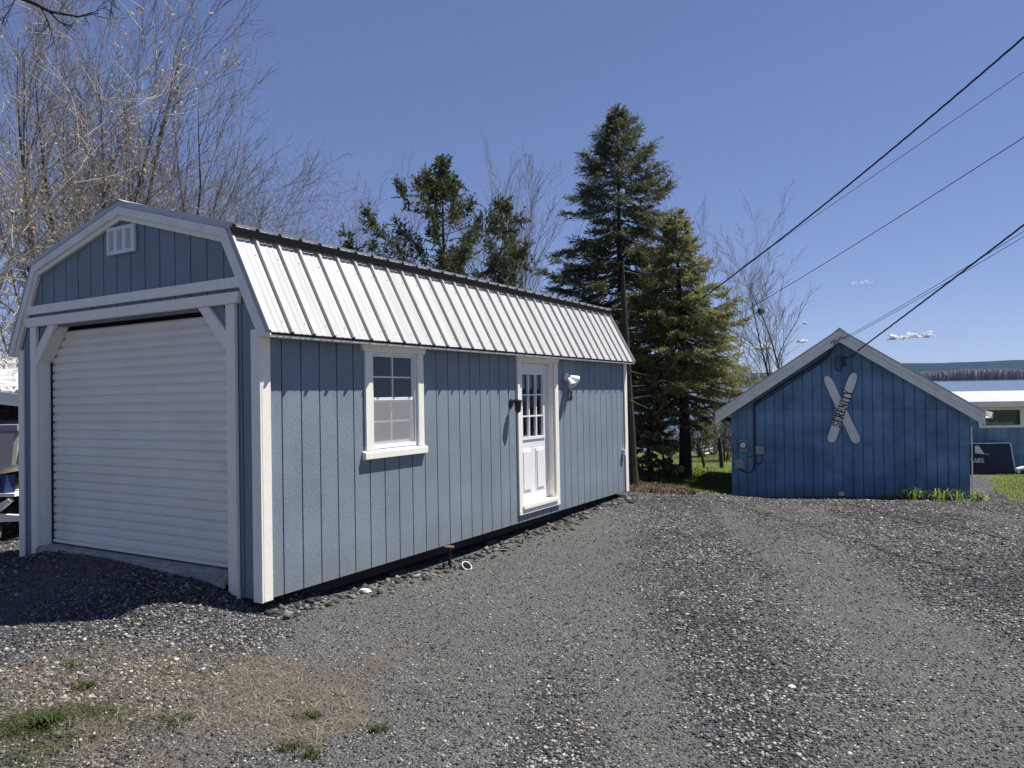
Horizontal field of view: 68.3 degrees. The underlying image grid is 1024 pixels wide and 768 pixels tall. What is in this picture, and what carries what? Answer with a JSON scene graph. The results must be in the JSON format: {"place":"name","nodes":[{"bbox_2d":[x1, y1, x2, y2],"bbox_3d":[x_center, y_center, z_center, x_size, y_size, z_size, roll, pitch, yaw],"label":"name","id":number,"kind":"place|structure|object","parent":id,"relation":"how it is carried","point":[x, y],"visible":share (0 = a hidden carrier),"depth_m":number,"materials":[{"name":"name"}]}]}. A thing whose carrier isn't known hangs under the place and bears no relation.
{"place":"outdoors","nodes":[
{"label":"outdoors","id":0,"kind":"place"},
{"bbox_2d":[0,641,380,767],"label":"dry grass","id":1,"kind":"structure","parent":0,"point":[202,711],"depth_m":4.04,"materials":[{"name":"plant"}]},
{"bbox_2d":[0,450,1023,767],"bbox_3d":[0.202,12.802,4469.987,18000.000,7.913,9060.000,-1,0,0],"label":"ground","id":2,"kind":"structure","parent":0,"point":[984,482],"depth_m":4.90,"materials":[{"name":"grey gravel"}]},
{"bbox_2d":[0,310,15,353],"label":"shrub","id":3,"kind":"object","parent":2,"relation":"on","point":[8,329],"visible":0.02,"depth_m":15.62,"materials":[{"name":"brown plant"}]},
{"bbox_2d":[0,420,18,537],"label":"boat trailer","id":4,"kind":"object","parent":2,"relation":"on","point":[9,451],"visible":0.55,"depth_m":9.10,"materials":[{"name":"metal"}]},
{"bbox_2d":[0,353,18,502],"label":"open shelter","id":5,"kind":"object","parent":2,"relation":"on","point":[9,384],"visible":0.09,"depth_m":10.38,"materials":[{"name":"white metal"}]},
{"bbox_2d":[0,337,18,505],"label":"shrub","id":6,"kind":"object","parent":2,"relation":"on","point":[7,414],"visible":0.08,"depth_m":12.90,"materials":[{"name":"plant"}]},
{"bbox_2d":[17,709,68,729],"bbox_3d":[-2.329,1.665,3.757,0.260,0.075,0.209,-1,0,0],"label":"weed clump","id":7,"kind":"object","parent":2,"relation":"on","point":[46,720],"visible":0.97,"depth_m":3.73,"materials":[{"name":"green plant"}]},
{"bbox_2d":[0,0,123,44],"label":"overhanging tree","id":8,"kind":"object","parent":2,"relation":"on","point":[41,7],"visible":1,"depth_m":6.83,"materials":[{"name":"brown plant"}]},
{"bbox_2d":[57,658,83,669],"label":"weed clump","id":9,"kind":"object","parent":2,"relation":"on","point":[71,663],"visible":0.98,"depth_m":4.59,"materials":[{"name":"green plant"}]},
{"bbox_2d":[69,678,99,692],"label":"weed clump","id":10,"kind":"object","parent":2,"relation":"on","point":[87,685],"visible":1,"depth_m":4.23,"materials":[{"name":"green plant"}]},
{"bbox_2d":[0,698,205,767],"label":"green grass","id":11,"kind":"structure","parent":2,"relation":"on","point":[13,731],"depth_m":3.72,"materials":[{"name":"green plant"}]},
{"bbox_2d":[0,0,220,274],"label":"bare tree","id":12,"kind":"object","parent":2,"relation":"on","point":[86,104],"visible":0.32,"depth_m":18.05,"materials":[{"name":"brown plant"}]},
{"bbox_2d":[0,67,225,350],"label":"bare tree","id":13,"kind":"object","parent":2,"relation":"on","point":[138,139],"visible":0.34,"depth_m":12.36,"materials":[{"name":"plant"}]},
{"bbox_2d":[0,44,225,351],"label":"bare tree","id":14,"kind":"object","parent":2,"relation":"on","point":[22,246],"visible":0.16,"depth_m":16.19,"materials":[{"name":"brown plant"}]},
{"bbox_2d":[0,0,252,365],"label":"bare tree","id":15,"kind":"object","parent":2,"relation":"on","point":[14,248],"visible":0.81,"depth_m":10.05,"materials":[{"name":"plant"}]},
{"bbox_2d":[0,0,260,278],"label":"bare tree","id":16,"kind":"object","parent":2,"relation":"on","point":[162,126],"visible":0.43,"depth_m":16.10,"materials":[{"name":"brown plant"}]},
{"bbox_2d":[1,0,278,251],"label":"bare tree","id":17,"kind":"object","parent":2,"relation":"on","point":[198,144],"visible":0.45,"depth_m":17.42,"materials":[{"name":"brown plant"}]},
{"bbox_2d":[0,103,281,313],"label":"bare tree","id":18,"kind":"object","parent":2,"relation":"on","point":[194,199],"visible":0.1,"depth_m":21.15,"materials":[{"name":"brown plant"}]},
{"bbox_2d":[0,0,292,315],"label":"bare tree","id":19,"kind":"object","parent":2,"relation":"on","point":[21,129],"visible":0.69,"depth_m":14.65,"materials":[{"name":"brown plant"}]},
{"bbox_2d":[133,133,332,232],"bbox_3d":[-9.378,-2.705,23.416,7.971,10.707,4.894,-1,0,-16],"label":"bare tree","id":20,"kind":"object","parent":2,"relation":"on","point":[258,223],"visible":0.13,"depth_m":23.67,"materials":[{"name":"brown plant"}]},
{"bbox_2d":[191,184,337,243],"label":"bare tree","id":21,"kind":"object","parent":2,"relation":"on","point":[270,214],"visible":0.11,"depth_m":30.23,"materials":[{"name":"brown plant"}]},
{"bbox_2d":[146,129,413,253],"bbox_3d":[-8.212,-2.928,26.458,9.281,11.277,11.808,-1,0,-28],"label":"bare tree","id":22,"kind":"object","parent":2,"relation":"on","point":[293,212],"visible":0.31,"depth_m":24.41,"materials":[{"name":"brown plant"}]},
{"bbox_2d":[272,734,305,752],"bbox_3d":[-1.036,1.673,3.506,0.157,0.039,0.136,-1,0,-16],"label":"weed clump","id":23,"kind":"object","parent":2,"relation":"on","point":[286,746],"visible":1,"depth_m":3.50,"materials":[{"name":"green plant"}]},
{"bbox_2d":[285,744,328,760],"bbox_3d":[-0.927,1.670,3.441,0.201,0.043,0.125,-1,0,0],"label":"weed clump","id":24,"kind":"object","parent":2,"relation":"on","point":[307,751],"visible":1,"depth_m":3.43,"materials":[{"name":"green plant"}]},
{"bbox_2d":[293,707,324,720],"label":"weed clump","id":25,"kind":"object","parent":2,"relation":"on","point":[315,713],"visible":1,"depth_m":3.85,"materials":[{"name":"green plant"}]},
{"bbox_2d":[7,199,634,603],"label":"barn shed","id":26,"kind":"structure","parent":2,"relation":"on","point":[255,415],"depth_m":6.85,"materials":[{"name":"blue"}]},
{"bbox_2d":[51,312,227,567],"bbox_3d":[-3.261,0.379,6.831,2.821,2.277,0.355,-2,-1,31],"label":"roll up door","id":27,"kind":"structure","parent":26,"relation":"in","point":[139,413],"depth_m":6.67,"materials":[{"name":"white metal"}]},
{"bbox_2d":[360,345,427,460],"bbox_3d":[-1.113,0.170,7.109,0.103,1.030,0.930,-2,-1,31],"label":"window","id":28,"kind":"structure","parent":26,"relation":"in","point":[393,401],"depth_m":7.11,"materials":[{"name":"white paint"}]},
{"bbox_2d":[521,363,548,502],"bbox_3d":[0.270,0.601,9.534,0.099,1.728,0.826,-2,-1,31],"label":"entry door","id":29,"kind":"structure","parent":26,"relation":"in","point":[533,375],"depth_m":9.60,"materials":[{"name":"white paint"}]},
{"bbox_2d":[265,159,397,253],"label":"bare tree","id":30,"kind":"object","parent":2,"relation":"on","point":[349,215],"visible":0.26,"depth_m":34.65,"materials":[{"name":"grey plant"}]},
{"bbox_2d":[358,588,371,593],"bbox_3d":[-1.271,1.790,6.513,0.107,0.042,0.094,-1,0,38],"label":"broken tile","id":31,"kind":"object","parent":2,"relation":"on","point":[366,590],"visible":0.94,"depth_m":6.50,"materials":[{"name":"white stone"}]},
{"bbox_2d":[361,716,394,734],"bbox_3d":[-0.654,1.675,3.706,0.165,0.041,0.212,-1,0,0],"label":"weed clump","id":32,"kind":"object","parent":2,"relation":"on","point":[374,729],"visible":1,"depth_m":3.68,"materials":[{"name":"green plant"}]},
{"bbox_2d":[304,149,454,263],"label":"bare tree","id":33,"kind":"object","parent":2,"relation":"on","point":[410,218],"visible":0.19,"depth_m":30.95,"materials":[{"name":"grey plant"}]},
{"bbox_2d":[335,153,536,289],"bbox_3d":[-1.460,-1.333,16.503,3.969,7.309,4.925,-1,0,0],"label":"cedar tree","id":34,"kind":"object","parent":2,"relation":"on","point":[458,257],"visible":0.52,"depth_m":15.85,"materials":[{"name":"green plant"}]},
{"bbox_2d":[444,545,454,567],"bbox_3d":[-0.627,1.787,7.595,0.101,0.321,0.104,-1,0,0],"label":"standpipe","id":35,"kind":"object","parent":2,"relation":"on","point":[449,547],"visible":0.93,"depth_m":7.58,"materials":[{"name":"black metal"}]},
{"bbox_2d":[263,495,636,618],"bbox_3d":[0.118,1.772,8.689,0.540,0.212,7.225,-1,0,30],"label":"rubble","id":36,"kind":"object","parent":2,"relation":"on","point":[287,613],"visible":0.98,"depth_m":7.36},
{"bbox_2d":[459,561,471,569],"bbox_3d":[-0.468,1.844,7.561,0.116,0.137,0.140,-1,0,-45],"label":"pipe end","id":37,"kind":"object","parent":2,"relation":"on","point":[463,565],"visible":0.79,"depth_m":7.57,"materials":[{"name":"white plastic"}]},
{"bbox_2d":[445,126,562,291],"bbox_3d":[-0.172,-2.660,24.125,4.284,10.612,4.431,-1,0,0],"label":"bare tree","id":38,"kind":"object","parent":2,"relation":"on","point":[534,253],"visible":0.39,"depth_m":23.67,"materials":[{"name":"brown plant"}]},
{"bbox_2d":[470,195,540,286],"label":"cedar tree","id":39,"kind":"object","parent":2,"relation":"on","point":[507,208],"visible":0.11,"depth_m":17.30,"materials":[{"name":"green plant"}]},
{"bbox_2d":[482,151,565,295],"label":"bare tree","id":40,"kind":"object","parent":2,"relation":"on","point":[529,229],"visible":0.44,"depth_m":24.79,"materials":[{"name":"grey plant"}]},
{"bbox_2d":[515,222,632,298],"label":"bare tree","id":41,"kind":"object","parent":2,"relation":"on","point":[568,263],"visible":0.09,"depth_m":30.29,"materials":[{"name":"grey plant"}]},
{"bbox_2d":[592,260,650,486],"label":"dead tree","id":42,"kind":"object","parent":2,"relation":"on","point":[633,468],"visible":0.69,"depth_m":13.63,"materials":[{"name":"brown plant"}]},
{"bbox_2d":[529,102,741,454],"bbox_3d":[2.807,-2.225,18.823,5.718,9.483,5.537,-1,0,0],"label":"spruce tree","id":43,"kind":"object","parent":2,"relation":"on","point":[606,151],"visible":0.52,"depth_m":18.41,"materials":[{"name":"green plant"}]},
{"bbox_2d":[632,377,683,483],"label":"dark evergreen","id":44,"kind":"object","parent":2,"relation":"on","point":[655,425],"visible":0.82,"depth_m":15.97,"materials":[{"name":"green plant"}]},
{"bbox_2d":[625,480,702,494],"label":"leaf litter","id":45,"kind":"object","parent":2,"relation":"on","point":[665,488],"visible":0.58,"depth_m":13.01,"materials":[{"name":"plant"}]},
{"bbox_2d":[666,450,673,477],"bbox_3d":[3.561,1.800,16.997,0.172,0.824,0.200,-1,0,0],"label":"capped post","id":46,"kind":"object","parent":2,"relation":"on","point":[670,472],"visible":0.35,"depth_m":16.96,"materials":[{"name":"green plant"}]},
{"bbox_2d":[663,463,678,475],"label":"daylily","id":47,"kind":"object","parent":2,"relation":"on","point":[674,473],"visible":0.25,"depth_m":17.28,"materials":[{"name":"green plant"}]},
{"bbox_2d":[665,428,678,453],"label":"shrub","id":48,"kind":"object","parent":2,"relation":"on","point":[677,436],"visible":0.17,"depth_m":27.91,"materials":[{"name":"grey plant"}]},
{"bbox_2d":[617,207,763,477],"bbox_3d":[3.814,-0.786,17.230,3.737,6.404,4.029,-1,0,0],"label":"olive conifer","id":49,"kind":"object","parent":2,"relation":"on","point":[680,384],"visible":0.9,"depth_m":16.76,"materials":[{"name":"green plant"}]},
{"bbox_2d":[697,444,705,466],"bbox_3d":[5.282,2.070,20.999,0.314,0.969,0.086,-1,0,0],"label":"post","id":50,"kind":"object","parent":2,"relation":"on","point":[702,456],"visible":0.68,"depth_m":20.96,"materials":[{"name":"brown wood"}]},
{"bbox_2d":[692,466,710,475],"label":"daylily","id":51,"kind":"object","parent":2,"relation":"on","point":[695,471],"visible":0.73,"depth_m":17.52,"materials":[{"name":"green plant"}]},
{"bbox_2d":[691,422,716,456],"bbox_3d":[6.610,1.896,26.006,1.360,1.509,1.342,-1,0,0],"label":"shrub","id":52,"kind":"object","parent":2,"relation":"on","point":[696,448],"visible":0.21,"depth_m":25.93,"materials":[{"name":"grey plant"}]},
{"bbox_2d":[691,409,730,459],"bbox_3d":[6.621,1.562,24.041,2.234,2.039,1.746,-1,0,0],"label":"shrub","id":53,"kind":"object","parent":2,"relation":"on","point":[724,436],"visible":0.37,"depth_m":23.93,"materials":[{"name":"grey plant"}]},
{"bbox_2d":[717,437,723,467],"bbox_3d":[5.809,2.014,21.000,0.196,1.059,0.124,-1,0,0],"label":"post","id":54,"kind":"object","parent":2,"relation":"on","point":[721,461],"visible":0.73,"depth_m":20.95,"materials":[{"name":"brown wood"}]},
{"bbox_2d":[705,388,747,448],"bbox_3d":[9.291,1.418,32.028,2.422,3.117,2.956,-1,0,37],"label":"shrub","id":55,"kind":"object","parent":2,"relation":"on","point":[723,401],"visible":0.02,"depth_m":31.91,"materials":[{"name":"grey plant"}]},
{"bbox_2d":[646,163,810,454],"bbox_3d":[7.910,-2.739,27.291,6.322,10.831,4.235,-1,0,-33],"label":"bare tree","id":56,"kind":"object","parent":2,"relation":"on","point":[738,270],"visible":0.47,"depth_m":27.24,"materials":[{"name":"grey plant"}]},
{"bbox_2d":[701,223,819,386],"bbox_3d":[8.461,-1.759,27.114,3.434,8.771,4.306,-1,0,-20],"label":"bare tree","id":57,"kind":"object","parent":2,"relation":"on","point":[767,356],"visible":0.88,"depth_m":26.59,"materials":[{"name":"brown plant"}]},
{"bbox_2d":[755,308,763,315],"bbox_3d":[8.926,-2.612,27.208,0.339,0.301,0.353,-1,0,34],"label":"bird nest","id":58,"kind":"object","parent":57,"relation":"in","point":[758,311],"visible":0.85,"depth_m":27.19,"materials":[{"name":"brown plant"}]},
{"bbox_2d":[715,328,992,498],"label":"gable shed","id":59,"kind":"structure","parent":2,"relation":"on","point":[911,427],"depth_m":14.86,"materials":[{"name":"blue wood"}]},
{"bbox_2d":[824,373,859,442],"bbox_3d":[6.511,0.474,14.894,0.629,1.387,0.054,-1,0,23],"label":"ski sign","id":60,"kind":"object","parent":59,"relation":"attached to","point":[841,405],"visible":1,"depth_m":14.88,"materials":[{"name":"grey paint"}]},
{"bbox_2d":[846,231,1023,336],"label":"phone line","id":61,"kind":"object","parent":59,"relation":"attached to","point":[936,285],"visible":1,"depth_m":12.03,"materials":[{"name":"metal"}]},
{"bbox_2d":[848,236,1023,337],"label":"phone line","id":62,"kind":"object","parent":59,"relation":"attached to","point":[937,287],"visible":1,"depth_m":12.02,"materials":[{"name":"metal"}]},
{"bbox_2d":[857,224,1023,350],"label":"power line","id":63,"kind":"object","parent":59,"relation":"attached to","point":[985,254],"visible":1,"depth_m":11.75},
{"bbox_2d":[875,493,886,498],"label":"daylily","id":64,"kind":"object","parent":2,"relation":"on","point":[884,496],"visible":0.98,"depth_m":13.99,"materials":[{"name":"green plant"}]},
{"bbox_2d":[895,486,928,499],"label":"daylily","id":65,"kind":"object","parent":2,"relation":"on","point":[914,494],"visible":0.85,"depth_m":13.69,"materials":[{"name":"green plant"}]},
{"bbox_2d":[912,486,963,500],"bbox_3d":[7.730,1.964,13.603,0.920,0.300,0.810,-1,0,-31],"label":"daylily","id":66,"kind":"object","parent":2,"relation":"on","point":[938,493],"visible":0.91,"depth_m":13.56,"materials":[{"name":"green plant"}]},
{"bbox_2d":[946,488,971,500],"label":"daylily","id":67,"kind":"object","parent":2,"relation":"on","point":[956,494],"visible":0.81,"depth_m":13.45,"materials":[{"name":"green plant"}]},
{"bbox_2d":[952,488,988,501],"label":"daylily","id":68,"kind":"object","parent":2,"relation":"on","point":[980,498],"visible":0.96,"depth_m":13.27,"materials":[{"name":"green plant"}]},
{"bbox_2d":[970,445,990,474],"bbox_3d":[11.320,1.852,18.462,0.700,0.720,0.030,-1,-16,0],"label":"lake sign","id":69,"kind":"object","parent":2,"relation":"on","point":[981,464],"visible":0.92,"depth_m":18.45,"materials":[{"name":"black plastic"}]},
{"bbox_2d":[952,390,1023,470],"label":"house","id":70,"kind":"structure","parent":2,"relation":"on","point":[1005,424],"depth_m":19.00,"materials":[{"name":"blue"}]},
{"bbox_2d":[978,407,1023,427],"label":"window","id":71,"kind":"structure","parent":70,"relation":"in","point":[1003,417],"depth_m":19.03,"materials":[{"name":"white paint"}]},
{"bbox_2d":[970,442,1015,472],"bbox_3d":[11.627,1.837,18.796,1.696,0.742,0.034,-1,-14,0],"label":"framed panel","id":72,"kind":"object","parent":2,"relation":"on","point":[1000,457],"visible":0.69,"depth_m":18.79,"materials":[{"name":"grey paint"}]},
{"bbox_2d":[0,0,1023,372],"label":"sky","id":73,"kind":"structure","parent":0,"point":[752,97],"materials":[{"name":"blue"}]},
{"bbox_2d":[737,343,772,349],"bbox_3d":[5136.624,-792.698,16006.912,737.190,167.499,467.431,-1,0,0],"label":"cloud","id":74,"kind":"structure","parent":0,"point":[742,347],"depth_m":15889.95,"materials":[{"name":"white"}]},
{"bbox_2d":[792,339,807,342],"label":"cloud","id":75,"kind":"structure","parent":0,"point":[802,341],"depth_m":15947.47,"materials":[{"name":"white"}]},
{"bbox_2d":[632,36,1023,347],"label":"power line","id":76,"kind":"object","parent":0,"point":[946,103],"visible":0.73,"depth_m":12.01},
{"bbox_2d":[634,379,1023,451],"bbox_3d":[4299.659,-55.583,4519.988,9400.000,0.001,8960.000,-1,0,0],"label":"lake","id":77,"kind":"structure","parent":0,"point":[986,385],"depth_m":413.20,"materials":[{"name":"blue liquid"}]},
{"bbox_2d":[702,368,1023,383],"bbox_3d":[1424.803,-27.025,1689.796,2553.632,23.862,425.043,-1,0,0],"label":"wood","id":78,"kind":"object","parent":77,"relation":"on","point":[982,374],"visible":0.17,"depth_m":1482.80,"materials":[{"name":"grey plant"}]},
{"bbox_2d":[637,457,1023,500],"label":"lawn grass","id":79,"kind":"structure","parent":0,"point":[1006,493],"depth_m":16.86,"materials":[{"name":"green plant"}]},
{"bbox_2d":[1016,466,1023,472],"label":"downspout","id":80,"kind":"object","parent":79,"relation":"on","point":[1018,469],"visible":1,"depth_m":17.91,"materials":[{"name":"white plastic"}]},
{"bbox_2d":[719,72,1023,282],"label":"phone line","id":81,"kind":"object","parent":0,"point":[894,161],"visible":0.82,"depth_m":12.36,"materials":[{"name":"metal"}]},
{"bbox_2d":[729,137,1023,319],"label":"phone line","id":82,"kind":"object","parent":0,"point":[896,218],"visible":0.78,"depth_m":12.78,"materials":[{"name":"metal"}]},
{"bbox_2d":[884,334,908,339],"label":"cloud","id":83,"kind":"structure","parent":0,"point":[892,337],"depth_m":15907.30,"materials":[{"name":"white"}]},
{"bbox_2d":[905,331,935,337],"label":"cloud","id":84,"kind":"structure","parent":0,"point":[915,335],"depth_m":15903.89,"materials":[{"name":"white"}]},
{"bbox_2d":[901,360,1023,372],"bbox_3d":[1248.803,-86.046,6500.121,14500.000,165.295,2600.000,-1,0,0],"label":"hills","id":85,"kind":"structure","parent":0,"point":[983,365],"depth_m":5796.14,"materials":[{"name":"blue plant"}]}
]}

